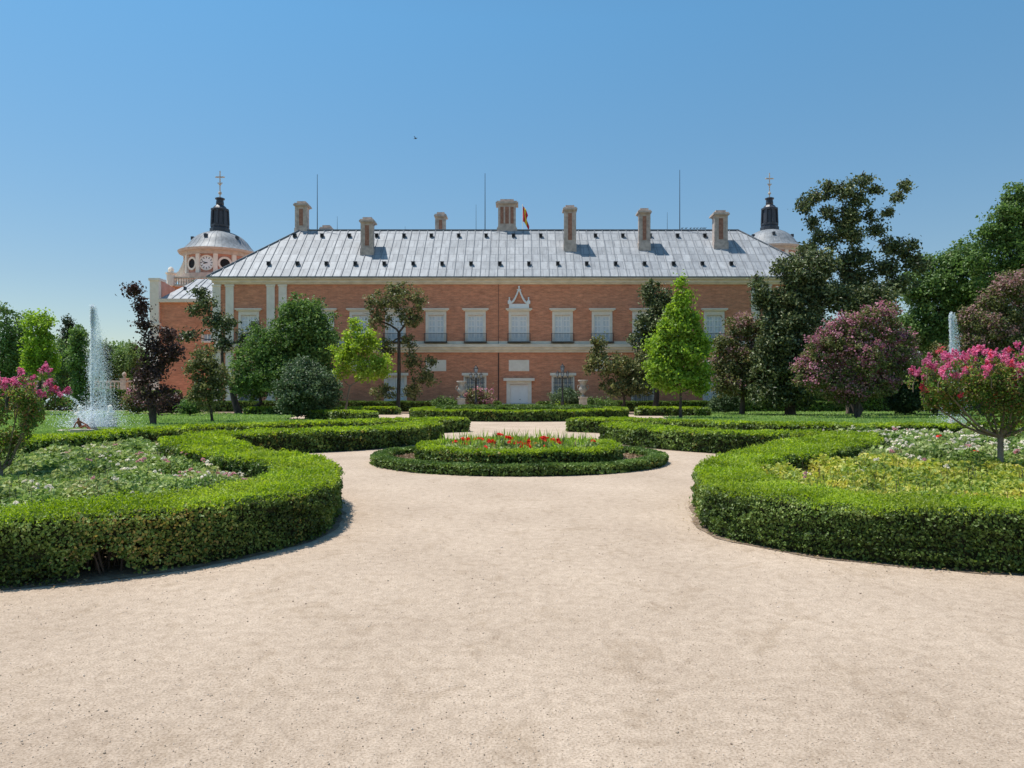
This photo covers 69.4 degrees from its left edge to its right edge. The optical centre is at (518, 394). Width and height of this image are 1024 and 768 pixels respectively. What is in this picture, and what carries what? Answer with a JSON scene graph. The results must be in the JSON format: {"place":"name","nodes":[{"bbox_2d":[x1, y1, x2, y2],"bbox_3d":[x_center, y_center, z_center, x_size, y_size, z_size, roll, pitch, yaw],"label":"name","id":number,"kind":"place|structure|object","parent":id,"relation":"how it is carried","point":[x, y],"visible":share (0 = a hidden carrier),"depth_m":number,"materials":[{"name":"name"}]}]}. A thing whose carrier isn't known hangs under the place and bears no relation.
{"place":"outdoors","nodes":[
{"label":"outdoors","id":0,"kind":"place"},
{"bbox_2d":[22,372,149,389],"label":"garden wall","id":1,"kind":"structure","parent":0,"point":[124,381],"depth_m":92.05,"materials":[{"name":"stone"}]},
{"bbox_2d":[49,542,138,564],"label":"bed soil","id":2,"kind":"structure","parent":0,"point":[113,555],"depth_m":7.25,"materials":[{"name":"brown soil"}]},
{"bbox_2d":[0,361,72,475],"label":"crape myrtle","id":3,"kind":"object","parent":2,"relation":"on","point":[28,411],"visible":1,"depth_m":12.45,"materials":[{"name":"green plant"}]},
{"bbox_2d":[0,436,267,556],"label":"rose bushes","id":4,"kind":"object","parent":2,"relation":"on","point":[95,469],"visible":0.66,"depth_m":12.11,"materials":[{"name":"green plant"}]},
{"bbox_2d":[0,410,324,438],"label":"lawn","id":5,"kind":"structure","parent":0,"point":[160,420],"depth_m":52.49,"materials":[{"name":"green plant"}]},
{"bbox_2d":[0,301,31,411],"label":"poplar tree","id":6,"kind":"object","parent":5,"relation":"on","point":[9,341],"visible":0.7,"depth_m":65.47,"materials":[{"name":"green plant"}]},
{"bbox_2d":[13,307,61,413],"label":"broadleaf tree","id":7,"kind":"object","parent":5,"relation":"on","point":[39,344],"visible":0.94,"depth_m":59.65,"materials":[{"name":"green plant"}]},
{"bbox_2d":[43,338,72,410],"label":"broadleaf tree","id":8,"kind":"object","parent":5,"relation":"on","point":[60,380],"visible":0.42,"depth_m":73.64,"materials":[{"name":"green plant"}]},
{"bbox_2d":[59,324,96,413],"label":"ivy clad tree","id":9,"kind":"object","parent":5,"relation":"on","point":[76,361],"visible":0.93,"depth_m":54.70,"materials":[{"name":"green plant"}]},
{"bbox_2d":[44,304,146,431],"bbox_3d":[-19.035,-1.231,32.753,4.620,5.661,4.769,0,0,-25],"label":"fountain","id":10,"kind":"object","parent":5,"relation":"on","point":[91,421],"visible":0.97,"depth_m":32.83,"materials":[{"name":"liquid"}]},
{"bbox_2d":[118,384,154,413],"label":"shrub","id":11,"kind":"object","parent":5,"relation":"on","point":[130,406],"visible":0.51,"depth_m":61.68,"materials":[{"name":"green plant"}]},
{"bbox_2d":[115,280,189,423],"bbox_3d":[-19.608,-2.262,39.994,3.613,7.840,2.523,0,0,25],"label":"plum tree","id":12,"kind":"object","parent":5,"relation":"on","point":[151,372],"visible":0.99,"depth_m":39.78,"materials":[{"name":"purple plant"}]},
{"bbox_2d":[156,388,186,413],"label":"shrub","id":13,"kind":"object","parent":5,"relation":"on","point":[173,402],"visible":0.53,"depth_m":59.38,"materials":[{"name":"green plant"}]},
{"bbox_2d":[173,398,207,415],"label":"shrub","id":14,"kind":"object","parent":5,"relation":"on","point":[186,406],"visible":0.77,"depth_m":56.70,"materials":[{"name":"green plant"}]},
{"bbox_2d":[181,341,239,420],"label":"young tree","id":15,"kind":"object","parent":5,"relation":"on","point":[213,377],"visible":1,"depth_m":43.61,"materials":[{"name":"green plant"}]},
{"bbox_2d":[225,291,341,406],"bbox_3d":[-19.392,-3.440,61.440,10.598,10.344,6.562,0,0,0],"label":"broadleaf tree","id":16,"kind":"object","parent":5,"relation":"on","point":[303,324],"visible":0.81,"depth_m":60.12,"materials":[{"name":"green plant"}]},
{"bbox_2d":[148,278,213,401],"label":"palace wing","id":17,"kind":"structure","parent":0,"point":[171,303],"depth_m":86.00,"materials":[{"name":"orange brick"}]},
{"bbox_2d":[165,267,207,288],"bbox_3d":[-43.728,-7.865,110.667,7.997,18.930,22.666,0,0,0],"label":"balustrade","id":18,"kind":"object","parent":17,"relation":"on","point":[171,277],"depth_m":99.80,"materials":[{"name":"stone"}]},
{"bbox_2d":[175,171,253,283],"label":"domed tower","id":19,"kind":"structure","parent":0,"point":[218,245],"depth_m":113.96,"materials":[{"name":"stone"}]},
{"bbox_2d":[125,411,408,413],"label":"border soil","id":20,"kind":"structure","parent":0,"point":[242,412],"depth_m":67.41,"materials":[{"name":"brown soil"}]},
{"bbox_2d":[176,280,262,413],"bbox_3d":[-25.790,-4.133,63.948,8.347,11.566,3.329,0,0,0],"label":"magnolia tree","id":21,"kind":"object","parent":20,"relation":"on","point":[218,321],"visible":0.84,"depth_m":63.85,"materials":[{"name":"green plant"}]},
{"bbox_2d":[362,281,441,407],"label":"magnolia tree","id":22,"kind":"object","parent":20,"relation":"on","point":[398,292],"visible":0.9,"depth_m":65.84,"materials":[{"name":"green plant"}]},
{"bbox_2d":[0,410,1023,767],"bbox_3d":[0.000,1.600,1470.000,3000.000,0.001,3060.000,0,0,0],"label":"ground","id":23,"kind":"structure","parent":0,"point":[578,562],"depth_m":4.67,"materials":[{"name":"beige gravel"}]},
{"bbox_2d":[53,313,75,383],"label":"cedar tree","id":24,"kind":"object","parent":23,"relation":"on","point":[67,323],"visible":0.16,"depth_m":81.72,"materials":[{"name":"green plant"}]},
{"bbox_2d":[6,340,148,388],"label":"distant woods","id":25,"kind":"object","parent":23,"relation":"on","point":[120,343],"visible":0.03,"depth_m":148.20,"materials":[{"name":"green plant"}]},
{"bbox_2d":[85,338,114,384],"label":"background tree","id":26,"kind":"object","parent":23,"relation":"on","point":[105,350],"visible":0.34,"depth_m":103.67,"materials":[{"name":"green plant"}]},
{"bbox_2d":[97,349,135,388],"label":"background tree","id":27,"kind":"object","parent":23,"relation":"on","point":[115,359],"visible":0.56,"depth_m":103.44,"materials":[{"name":"green plant"}]},
{"bbox_2d":[110,339,147,385],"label":"background tree","id":28,"kind":"object","parent":23,"relation":"on","point":[131,356],"visible":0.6,"depth_m":103.20,"materials":[{"name":"green plant"}]},
{"bbox_2d":[0,506,345,589],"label":"soil strip","id":29,"kind":"object","parent":23,"relation":"on","point":[94,575],"visible":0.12,"depth_m":6.72,"materials":[{"name":"brown soil"}]},
{"bbox_2d":[0,432,344,588],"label":"hedge","id":30,"kind":"object","parent":29,"relation":"on","point":[292,497],"visible":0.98,"depth_m":7.07,"materials":[{"name":"green plant"}]},
{"bbox_2d":[270,353,346,416],"bbox_3d":[-14.047,-0.571,48.655,5.243,4.442,4.391,0,0,0],"label":"rounded shrub","id":31,"kind":"object","parent":23,"relation":"on","point":[303,385],"visible":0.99,"depth_m":47.90,"materials":[{"name":"green plant"}]},
{"bbox_2d":[325,317,396,409],"bbox_3d":[-10.853,-1.899,50.861,4.940,7.098,2.716,0,0,0],"label":"young tree","id":32,"kind":"object","parent":23,"relation":"on","point":[347,352],"visible":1,"depth_m":50.71,"materials":[{"name":"green plant"}]},
{"bbox_2d":[312,445,411,452],"bbox_3d":[-5.303,1.594,22.432,2.623,0.001,9.645,0,0,34],"label":"soil strip","id":33,"kind":"object","parent":23,"relation":"on","point":[358,450],"visible":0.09,"depth_m":21.25,"materials":[{"name":"brown soil"}]},
{"bbox_2d":[178,420,443,452],"bbox_3d":[-5.303,1.192,22.397,2.631,0.928,10.018,0,0,34],"label":"hedge","id":34,"kind":"object","parent":33,"relation":"on","point":[342,438],"visible":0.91,"depth_m":21.01,"materials":[{"name":"green plant"}]},
{"bbox_2d":[430,395,456,405],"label":"shrub","id":35,"kind":"object","parent":23,"relation":"on","point":[446,401],"visible":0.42,"depth_m":67.56,"materials":[{"name":"green plant"}]},
{"bbox_2d":[456,381,466,404],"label":"stone urn","id":36,"kind":"object","parent":23,"relation":"on","point":[461,389],"visible":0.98,"depth_m":65.71,"materials":[{"name":"beige stone"}]},
{"bbox_2d":[469,365,482,404],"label":"street lamp","id":37,"kind":"object","parent":23,"relation":"on","point":[475,376],"visible":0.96,"depth_m":65.93,"materials":[{"name":"black metal"}]},
{"bbox_2d":[458,383,494,404],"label":"shrub","id":38,"kind":"object","parent":23,"relation":"on","point":[483,397],"visible":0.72,"depth_m":67.17,"materials":[{"name":"pink plant"}]},
{"bbox_2d":[0,470,1023,767],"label":"pebbles","id":39,"kind":"object","parent":23,"relation":"on","point":[524,664],"visible":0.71,"depth_m":3.99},
{"bbox_2d":[435,403,602,409],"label":"hedge","id":40,"kind":"object","parent":23,"relation":"on","point":[513,406],"visible":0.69,"depth_m":47.65,"materials":[{"name":"green plant"}]},
{"bbox_2d":[409,406,629,421],"bbox_3d":[-0.017,1.243,51.626,15.278,0.952,15.294,0,0,0],"label":"hedge","id":41,"kind":"object","parent":23,"relation":"on","point":[521,415],"visible":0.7,"depth_m":44.68,"materials":[{"name":"green plant"}]},
{"bbox_2d":[556,363,568,404],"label":"street lamp","id":42,"kind":"object","parent":23,"relation":"on","point":[562,367],"visible":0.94,"depth_m":65.93,"materials":[{"name":"black metal"}]},
{"bbox_2d":[547,386,581,404],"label":"shrub","id":43,"kind":"object","parent":23,"relation":"on","point":[570,398],"visible":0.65,"depth_m":66.85,"materials":[{"name":"green plant"}]},
{"bbox_2d":[577,380,588,404],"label":"stone urn","id":44,"kind":"object","parent":23,"relation":"on","point":[582,389],"visible":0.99,"depth_m":65.70,"materials":[{"name":"beige stone"}]},
{"bbox_2d":[587,394,622,406],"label":"shrub","id":45,"kind":"object","parent":23,"relation":"on","point":[608,402],"visible":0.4,"depth_m":66.45,"materials":[{"name":"green plant"}]},
{"bbox_2d":[688,503,1023,574],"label":"soil strip","id":46,"kind":"object","parent":23,"relation":"on","point":[691,507],"visible":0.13,"depth_m":7.35,"materials":[{"name":"brown soil"}]},
{"bbox_2d":[689,433,1023,573],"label":"hedge","id":47,"kind":"object","parent":46,"relation":"on","point":[739,494],"visible":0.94,"depth_m":7.33,"materials":[{"name":"green plant"}]},
{"bbox_2d":[826,312,1017,385],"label":"distant woods","id":48,"kind":"object","parent":23,"relation":"on","point":[897,346],"visible":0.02,"depth_m":127.62,"materials":[{"name":"green plant"}]},
{"bbox_2d":[890,235,1011,367],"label":"broadleaf tree","id":49,"kind":"object","parent":23,"relation":"on","point":[943,287],"visible":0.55,"depth_m":76.71,"materials":[{"name":"green plant"}]},
{"bbox_2d":[952,179,1023,358],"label":"broadleaf tree","id":50,"kind":"object","parent":23,"relation":"on","point":[1003,237],"visible":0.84,"depth_m":71.37,"materials":[{"name":"green plant"}]},
{"label":"soil strip","id":51,"kind":"structure","parent":23,"relation":"on","visible":0},
{"bbox_2d":[598,421,890,453],"bbox_3d":[5.598,1.240,21.883,2.713,0.810,10.061,0,0,-37],"label":"hedge","id":52,"kind":"object","parent":51,"relation":"on","point":[680,438],"visible":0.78,"depth_m":20.84,"materials":[{"name":"green plant"}]},
{"label":"soil strip","id":53,"kind":"structure","parent":23,"relation":"on","visible":0},
{"bbox_2d":[0,416,470,453],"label":"hedge","id":54,"kind":"object","parent":53,"relation":"on","point":[154,433],"visible":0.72,"depth_m":23.00,"materials":[{"name":"green plant"}]},
{"bbox_2d":[0,0,1023,388],"label":"sky","id":55,"kind":"structure","parent":0,"point":[119,119],"materials":[{"name":"blue"}]},
{"bbox_2d":[206,174,829,404],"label":"palace","id":56,"kind":"structure","parent":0,"point":[513,313],"depth_m":74.00,"materials":[{"name":"brick"}]},
{"bbox_2d":[234,308,261,340],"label":"window","id":57,"kind":"structure","parent":56,"relation":"in","point":[244,314],"depth_m":73.90,"materials":[{"name":"white paint"}]},
{"bbox_2d":[321,308,336,329],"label":"window","id":58,"kind":"structure","parent":56,"relation":"in","point":[329,310],"depth_m":73.90,"materials":[{"name":"white paint"}]},
{"bbox_2d":[346,308,370,338],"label":"window","id":59,"kind":"structure","parent":56,"relation":"in","point":[354,312],"depth_m":73.90,"materials":[{"name":"white paint"}]},
{"bbox_2d":[383,308,405,342],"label":"window","id":60,"kind":"structure","parent":56,"relation":"in","point":[391,333],"depth_m":74.06,"materials":[{"name":"white paint"}]},
{"bbox_2d":[384,373,407,400],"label":"window","id":61,"kind":"structure","parent":56,"relation":"in","point":[392,381],"depth_m":74.06,"materials":[{"name":"white paint"}]},
{"bbox_2d":[422,308,448,342],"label":"window","id":62,"kind":"structure","parent":56,"relation":"in","point":[435,317],"depth_m":74.06,"materials":[{"name":"white paint"}]},
{"bbox_2d":[462,373,487,394],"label":"window","id":63,"kind":"structure","parent":56,"relation":"in","point":[482,382],"depth_m":73.90,"materials":[{"name":"stone"}]},
{"bbox_2d":[462,308,488,342],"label":"window","id":64,"kind":"structure","parent":56,"relation":"in","point":[475,326],"depth_m":73.92,"materials":[{"name":"white paint"}]},
{"bbox_2d":[506,308,531,342],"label":"window","id":65,"kind":"structure","parent":56,"relation":"in","point":[518,317],"depth_m":74.06,"materials":[{"name":"white paint"}]},
{"bbox_2d":[503,378,534,403],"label":"door","id":66,"kind":"structure","parent":56,"relation":"in","point":[518,390],"depth_m":74.12,"materials":[{"name":"white paint"}]},
{"bbox_2d":[522,204,528,228],"bbox_3d":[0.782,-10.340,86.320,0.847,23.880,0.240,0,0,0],"label":"flagpole","id":67,"kind":"object","parent":56,"relation":"on","point":[524,215],"visible":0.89,"depth_m":86.28,"materials":[{"name":"white paint"}]},
{"bbox_2d":[549,308,575,342],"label":"window","id":68,"kind":"structure","parent":56,"relation":"in","point":[562,326],"depth_m":73.92,"materials":[{"name":"white paint"}]},
{"bbox_2d":[550,373,575,393],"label":"window","id":69,"kind":"structure","parent":56,"relation":"in","point":[556,383],"depth_m":73.90,"materials":[{"name":"stone"}]},
{"bbox_2d":[589,308,615,342],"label":"window","id":70,"kind":"structure","parent":56,"relation":"in","point":[601,317],"depth_m":74.06,"materials":[{"name":"white paint"}]},
{"bbox_2d":[629,308,651,342],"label":"window","id":71,"kind":"structure","parent":56,"relation":"in","point":[634,310],"depth_m":73.90,"materials":[{"name":"white paint"}]},
{"bbox_2d":[631,381,653,400],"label":"window","id":72,"kind":"structure","parent":56,"relation":"in","point":[651,397],"depth_m":73.90,"materials":[{"name":"stone"}]},
{"bbox_2d":[703,373,719,400],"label":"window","id":73,"kind":"structure","parent":56,"relation":"in","point":[705,397],"depth_m":74.10,"materials":[{"name":"white paint"}]},
{"bbox_2d":[701,308,727,342],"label":"window","id":74,"kind":"structure","parent":56,"relation":"in","point":[712,316],"depth_m":74.06,"materials":[{"name":"white paint"}]},
{"bbox_2d":[751,173,799,258],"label":"domed tower","id":75,"kind":"structure","parent":0,"point":[771,233],"depth_m":129.33,"materials":[{"name":"stone"}]},
{"bbox_2d":[663,411,1023,423],"bbox_3d":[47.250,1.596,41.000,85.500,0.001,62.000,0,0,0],"label":"lawn","id":76,"kind":"structure","parent":0,"point":[823,414],"depth_m":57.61,"materials":[{"name":"green plant"}]},
{"bbox_2d":[634,269,718,416],"bbox_3d":[10.913,-3.517,51.329,5.857,10.334,3.324,0,0,0],"label":"sweetgum tree","id":77,"kind":"object","parent":76,"relation":"on","point":[688,348],"visible":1,"depth_m":51.05,"materials":[{"name":"green plant"}]},
{"bbox_2d":[705,393,740,412],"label":"shrub","id":78,"kind":"object","parent":76,"relation":"on","point":[724,404],"visible":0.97,"depth_m":63.47,"materials":[{"name":"green plant"}]},
{"bbox_2d":[703,308,773,413],"bbox_3d":[18.498,-2.681,59.946,7.515,8.662,4.480,0,0,0],"label":"broadleaf tree","id":79,"kind":"object","parent":76,"relation":"on","point":[731,376],"visible":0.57,"depth_m":59.55,"materials":[{"name":"green plant"}]},
{"bbox_2d":[741,246,906,414],"bbox_3d":[23.717,-5.021,57.971,12.335,13.343,4.964,0,0,0],"label":"magnolia tree","id":80,"kind":"object","parent":76,"relation":"on","point":[787,316],"visible":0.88,"depth_m":57.22,"materials":[{"name":"green plant"}]},
{"bbox_2d":[789,294,922,417],"bbox_3d":[23.667,-2.708,51.852,9.308,8.834,4.313,0,0,0],"label":"crape myrtle","id":81,"kind":"object","parent":76,"relation":"on","point":[847,332],"visible":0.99,"depth_m":51.46,"materials":[{"name":"purple plant"}]},
{"bbox_2d":[789,171,935,413],"bbox_3d":[28.399,-8.564,62.007,12.654,20.427,3.683,0,0,0],"label":"magnolia tree","id":82,"kind":"object","parent":76,"relation":"on","point":[847,231],"visible":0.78,"depth_m":61.68,"materials":[{"name":"green plant"}]},
{"bbox_2d":[880,370,928,415],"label":"clipped yew","id":83,"kind":"object","parent":76,"relation":"on","point":[904,400],"visible":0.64,"depth_m":56.26,"materials":[{"name":"green plant"}]},
{"bbox_2d":[917,341,962,414],"bbox_3d":[32.915,-1.306,58.337,3.610,5.912,4.679,0,0,0],"label":"shrub","id":84,"kind":"object","parent":76,"relation":"on","point":[938,350],"visible":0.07,"depth_m":57.80,"materials":[{"name":"green plant"}]},
{"bbox_2d":[931,312,971,422],"bbox_3d":[18.973,-1.051,32.500,2.660,5.303,2.660,0,0,0],"label":"fountain","id":85,"kind":"object","parent":76,"relation":"on","point":[952,330],"visible":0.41,"depth_m":32.47,"materials":[{"name":"liquid"}]},
{"bbox_2d":[923,267,1023,415],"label":"crape myrtle","id":86,"kind":"object","parent":76,"relation":"on","point":[989,329],"visible":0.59,"depth_m":54.52,"materials":[{"name":"green plant"}]},
{"label":"bed soil","id":87,"kind":"structure","parent":0,"visible":0},
{"bbox_2d":[762,451,1023,501],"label":"rose bushes","id":88,"kind":"object","parent":87,"relation":"on","point":[884,473],"visible":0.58,"depth_m":11.12,"materials":[{"name":"yellow plant"}]},
{"bbox_2d":[822,423,1023,461],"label":"rose bushes","id":89,"kind":"object","parent":87,"relation":"on","point":[922,444],"visible":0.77,"depth_m":16.71,"materials":[{"name":"green plant"}]},
{"bbox_2d":[903,342,1023,462],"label":"crape myrtle","id":90,"kind":"object","parent":87,"relation":"on","point":[1005,386],"visible":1,"depth_m":12.89,"materials":[{"name":"pink plant"}]},
{"label":"soil strip","id":91,"kind":"structure","parent":0,"visible":0},
{"bbox_2d":[565,416,1022,433],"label":"hedge","id":92,"kind":"object","parent":91,"relation":"on","point":[584,424],"visible":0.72,"depth_m":26.56,"materials":[{"name":"green plant"}]},
{"label":"soil strip","id":93,"kind":"structure","parent":0,"visible":0},
{"bbox_2d":[243,406,401,414],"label":"hedge","id":94,"kind":"object","parent":93,"relation":"on","point":[381,410],"visible":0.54,"depth_m":59.88,"materials":[{"name":"green plant"}]},
{"label":"soil strip","id":95,"kind":"structure","parent":0,"visible":0},
{"bbox_2d":[634,405,711,415],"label":"hedge","id":96,"kind":"object","parent":95,"relation":"on","point":[643,410],"visible":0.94,"depth_m":56.54,"materials":[{"name":"green plant"}]},
{"label":"soil strip","id":97,"kind":"structure","parent":0,"visible":0},
{"bbox_2d":[304,408,378,419],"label":"hedge","id":98,"kind":"object","parent":97,"relation":"on","point":[321,414],"visible":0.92,"depth_m":46.37,"materials":[{"name":"green plant"}]},
{"label":"soil strip","id":99,"kind":"structure","parent":0,"visible":0},
{"bbox_2d":[204,400,501,411],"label":"hedge","id":100,"kind":"object","parent":99,"relation":"on","point":[405,406],"visible":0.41,"depth_m":70.56,"materials":[{"name":"green plant"}]},
{"label":"soil strip","id":101,"kind":"structure","parent":0,"visible":0},
{"bbox_2d":[536,400,834,411],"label":"hedge","id":102,"kind":"object","parent":101,"relation":"on","point":[819,405],"visible":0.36,"depth_m":70.57,"materials":[{"name":"green plant"}]},
{"label":"soil strip","id":103,"kind":"structure","parent":0,"visible":0},
{"bbox_2d":[0,388,182,409],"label":"hedge","id":104,"kind":"object","parent":103,"relation":"on","point":[119,393],"visible":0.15,"depth_m":77.27,"materials":[{"name":"green plant"}]},
{"label":"soil strip","id":105,"kind":"structure","parent":0,"visible":0},
{"bbox_2d":[740,391,1000,411],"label":"hedge","id":106,"kind":"object","parent":105,"relation":"on","point":[872,405],"visible":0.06,"depth_m":71.27,"materials":[{"name":"green plant"}]},
{"label":"bed soil","id":107,"kind":"structure","parent":0,"visible":0},
{"bbox_2d":[369,445,668,476],"bbox_3d":[0.005,1.457,18.014,7.173,0.377,7.193,0,0,0],"label":"hedge","id":108,"kind":"object","parent":107,"relation":"on","point":[388,458],"visible":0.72,"depth_m":14.99,"materials":[{"name":"green plant"}]},
{"bbox_2d":[413,435,624,463],"bbox_3d":[0.018,1.330,18.010,5.138,0.628,5.122,0,0,0],"label":"hedge","id":109,"kind":"object","parent":107,"relation":"on","point":[611,449],"visible":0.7,"depth_m":15.94,"materials":[{"name":"green plant"}]},
{"bbox_2d":[442,433,597,449],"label":"bedding plants","id":110,"kind":"object","parent":107,"relation":"on","point":[487,444],"visible":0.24,"depth_m":16.86,"materials":[{"name":"red plant"}]},
{"bbox_2d":[440,427,595,448],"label":"flowers","id":111,"kind":"object","parent":110,"relation":"on","point":[497,437],"depth_m":17.53,"materials":[{"name":"green plant"}]},
{"bbox_2d":[396,452,643,458],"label":"dry mulch","id":112,"kind":"object","parent":107,"relation":"on","point":[411,455],"visible":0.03,"depth_m":18.44,"materials":[{"name":"brown soil"}]},
{"label":"border soil","id":113,"kind":"structure","parent":0,"visible":0},
{"bbox_2d":[582,331,657,406],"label":"magnolia tree","id":114,"kind":"object","parent":113,"relation":"on","point":[631,384],"visible":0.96,"depth_m":63.51,"materials":[{"name":"green plant"}]},
{"bbox_2d":[625,277,677,406],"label":"magnolia tree","id":115,"kind":"object","parent":113,"relation":"on","point":[648,290],"visible":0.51,"depth_m":66.56,"materials":[{"name":"green plant"}]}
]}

